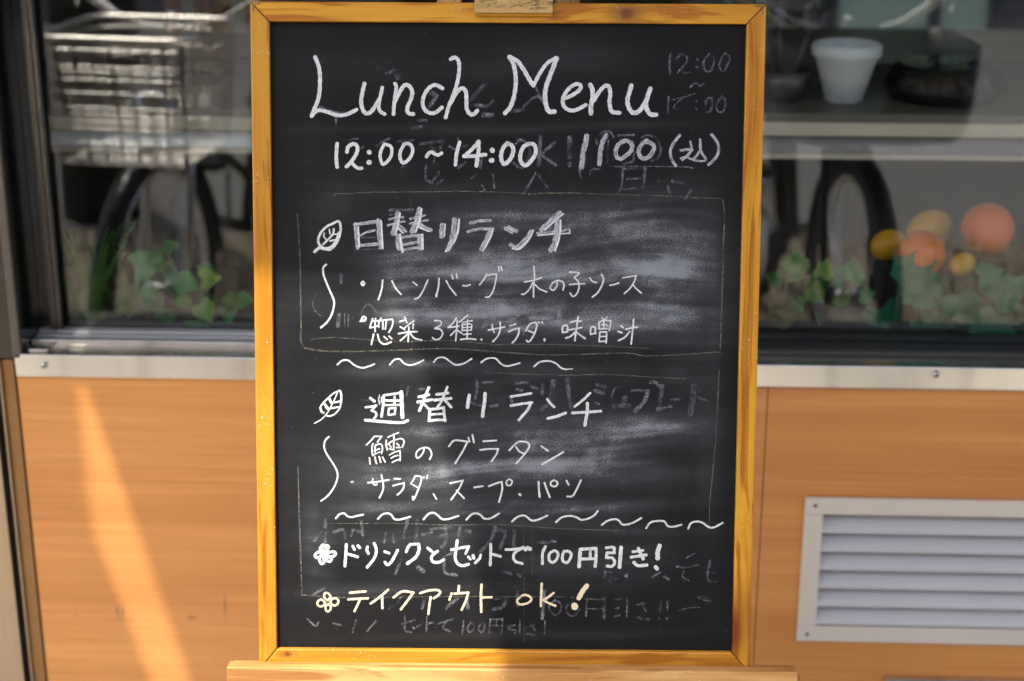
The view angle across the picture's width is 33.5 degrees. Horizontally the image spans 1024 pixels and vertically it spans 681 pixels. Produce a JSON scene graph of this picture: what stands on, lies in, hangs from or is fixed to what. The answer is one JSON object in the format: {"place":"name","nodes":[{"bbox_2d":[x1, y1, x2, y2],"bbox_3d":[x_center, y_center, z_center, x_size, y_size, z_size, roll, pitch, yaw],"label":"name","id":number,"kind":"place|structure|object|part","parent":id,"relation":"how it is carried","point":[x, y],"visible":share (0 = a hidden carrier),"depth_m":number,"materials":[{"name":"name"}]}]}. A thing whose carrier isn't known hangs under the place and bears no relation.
{"place":"outdoors","nodes":[
{"label":"outdoors","id":0,"kind":"place"},
{"bbox_2d":[164,0,287,33],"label":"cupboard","id":1,"kind":"object","parent":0,"point":[207,16],"visible":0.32,"depth_m":3.36,"materials":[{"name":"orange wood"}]},
{"bbox_3d":[-0.638,-0.941,3.260,0.029,0.699,0.008,1,19,2],"label":"door panel","id":2,"kind":"part","parent":1,"relation":"part of","materials":[{"name":"glass"}]},
{"bbox_3d":[-0.639,-0.940,3.259,0.091,0.792,0.018,1,19,2],"label":"door","id":3,"kind":"part","parent":1,"relation":"part of","materials":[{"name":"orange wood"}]},
{"bbox_3d":[-0.539,-0.939,3.255,0.091,0.792,0.018,1,19,2],"label":"door","id":4,"kind":"part","parent":1,"relation":"part of","materials":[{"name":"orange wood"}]},
{"bbox_3d":[-0.539,-0.939,3.256,0.029,0.699,0.008,1,19,2],"label":"door panel","id":5,"kind":"part","parent":1,"relation":"part of","materials":[{"name":"glass"}]},
{"bbox_2d":[38,0,1023,29],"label":"wall","id":6,"kind":"structure","parent":0,"point":[1011,15],"depth_m":4.20,"materials":[{"name":"grey paint"}]},
{"bbox_2d":[828,0,1000,28],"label":"window","id":7,"kind":"structure","parent":6,"relation":"attached to","point":[930,14],"depth_m":4.16,"materials":[{"name":"clear glass"}]},
{"bbox_2d":[828,0,1000,28],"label":"window frame","id":8,"kind":"structure","parent":7,"relation":"in","point":[934,16],"depth_m":4.13,"materials":[{"name":"grey metal"}]},
{"bbox_2d":[43,56,1023,276],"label":"display back","id":9,"kind":"object","parent":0,"point":[198,207],"depth_m":3.01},
{"bbox_2d":[40,23,1023,160],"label":"serving shelf","id":10,"kind":"object","parent":9,"relation":"attached to","point":[170,113],"visible":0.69,"depth_m":2.70,"materials":[{"name":"grey metal"}]},
{"bbox_2d":[105,46,151,96],"bbox_3d":[-0.625,-0.439,2.775,0.073,0.071,0.073,1,19,2],"label":"jar","id":11,"kind":"object","parent":10,"relation":"on","point":[129,73],"visible":1,"depth_m":2.75,"materials":[{"name":"metal"}]},
{"bbox_2d":[755,0,821,102],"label":"utensil jar","id":12,"kind":"object","parent":10,"relation":"on","point":[785,83],"visible":0.88,"depth_m":2.69,"materials":[{"name":"grey ceramic"}]},
{"bbox_2d":[811,37,882,103],"bbox_3d":[0.531,-0.428,2.710,0.112,0.094,0.112,1,19,2],"label":"cup","id":13,"kind":"object","parent":10,"relation":"on","point":[845,65],"visible":1,"depth_m":2.68,"materials":[{"name":"white plastic"}]},
{"bbox_2d":[882,54,1007,106],"bbox_3d":[0.699,-0.422,2.743,0.198,0.059,0.198,1,19,2],"label":"food tray","id":14,"kind":"object","parent":10,"relation":"on","point":[926,85],"visible":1,"depth_m":2.75,"materials":[{"name":"black plastic"}]},
{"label":"pavement","id":15,"kind":"structure","parent":0,"visible":0},
{"bbox_2d":[0,0,1023,680],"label":"shop front","id":16,"kind":"object","parent":15,"relation":"on","point":[128,506],"visible":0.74,"depth_m":2.40,"materials":[{"name":"orange wood"}]},
{"bbox_2d":[46,267,1023,344],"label":"display deck","id":17,"kind":"structure","parent":16,"relation":"attached to","point":[847,323],"depth_m":2.50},
{"bbox_2d":[58,219,137,322],"bbox_3d":[-0.606,-0.105,2.470,0.142,0.156,0.053,1,19,2],"label":"fern sprig","id":18,"kind":"object","parent":17,"relation":"on","point":[91,294],"visible":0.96,"depth_m":2.47,"materials":[{"name":"green plant"}]},
{"bbox_2d":[91,262,158,318],"bbox_3d":[-0.568,-0.075,2.498,0.110,0.081,0.049,1,19,2],"label":"fern sprig","id":19,"kind":"object","parent":17,"relation":"on","point":[128,304],"visible":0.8,"depth_m":2.50,"materials":[{"name":"green plant"}]},
{"bbox_2d":[127,239,253,327],"bbox_3d":[-0.460,-0.076,2.456,0.178,0.154,0.074,1,19,2],"label":"ivy plant","id":20,"kind":"object","parent":17,"relation":"on","point":[146,263],"visible":0.98,"depth_m":2.45,"materials":[{"name":"green plant"}]},
{"bbox_2d":[765,273,799,329],"bbox_3d":[0.393,-0.060,2.454,0.054,0.082,0.049,1,19,2],"label":"fern sprig","id":21,"kind":"object","parent":17,"relation":"on","point":[781,305],"visible":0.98,"depth_m":2.45,"materials":[{"name":"green plant"}]},
{"bbox_2d":[764,249,875,324],"bbox_3d":[0.439,-0.079,2.421,0.144,0.123,0.078,-3,19,-8],"label":"ivy plant","id":22,"kind":"object","parent":17,"relation":"on","point":[796,265],"visible":1,"depth_m":2.43,"materials":[{"name":"green plant"}]},
{"bbox_2d":[871,248,1008,321],"bbox_3d":[0.637,-0.091,2.535,0.183,0.086,0.156,1,19,2],"label":"display riser","id":23,"kind":"object","parent":17,"relation":"on","point":[884,284],"visible":0.35,"depth_m":2.50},
{"bbox_2d":[869,229,903,260],"bbox_3d":[0.566,-0.144,2.556,0.058,0.046,0.046,-22,25,-1],"label":"lemon","id":24,"kind":"object","parent":23,"relation":"on","point":[883,246],"visible":0.7,"depth_m":2.54,"materials":[{"name":"yellow food"}]},
{"bbox_2d":[896,230,945,271],"bbox_3d":[0.595,-0.127,2.476,0.071,0.072,0.071,-37,22,14],"label":"orange","id":25,"kind":"object","parent":23,"relation":"on","point":[929,246],"visible":0.77,"depth_m":2.45,"materials":[{"name":"orange food"}]},
{"bbox_2d":[906,210,953,243],"bbox_3d":[0.632,-0.167,2.567,0.074,0.059,0.059,-22,25,-1],"label":"lemon","id":26,"kind":"object","parent":23,"relation":"on","point":[939,224],"visible":0.68,"depth_m":2.54,"materials":[{"name":"yellow food"}]},
{"bbox_2d":[949,252,975,275],"bbox_3d":[0.652,-0.111,2.458,0.041,0.032,0.032,-22,25,-1],"label":"lemon","id":27,"kind":"object","parent":23,"relation":"on","point":[963,263],"visible":0.99,"depth_m":2.45,"materials":[{"name":"yellow food"}]},
{"bbox_2d":[960,203,1014,254],"bbox_3d":[0.699,-0.165,2.501,0.079,0.077,0.078,52,15,17],"label":"orange","id":28,"kind":"object","parent":23,"relation":"on","point":[987,228],"visible":1,"depth_m":2.47,"materials":[{"name":"orange food"}]},
{"bbox_2d":[862,250,1023,334],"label":"ivy plant","id":29,"kind":"object","parent":17,"relation":"on","point":[926,290],"visible":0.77,"depth_m":2.44,"materials":[{"name":"teal plant"}]},
{"bbox_2d":[796,497,1023,644],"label":"vent","id":30,"kind":"object","parent":16,"relation":"attached to","point":[902,570],"depth_m":2.43,"materials":[{"name":"beige metal"}]},
{"bbox_2d":[227,0,799,680],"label":"easel","id":31,"kind":"object","parent":15,"relation":"on","point":[389,672],"visible":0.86,"depth_m":1.71,"materials":[{"name":"brown wood"}]},
{"bbox_2d":[250,1,765,665],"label":"chalkboard","id":32,"kind":"object","parent":31,"relation":"on","point":[506,291],"visible":1,"depth_m":1.69,"materials":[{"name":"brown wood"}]}
]}

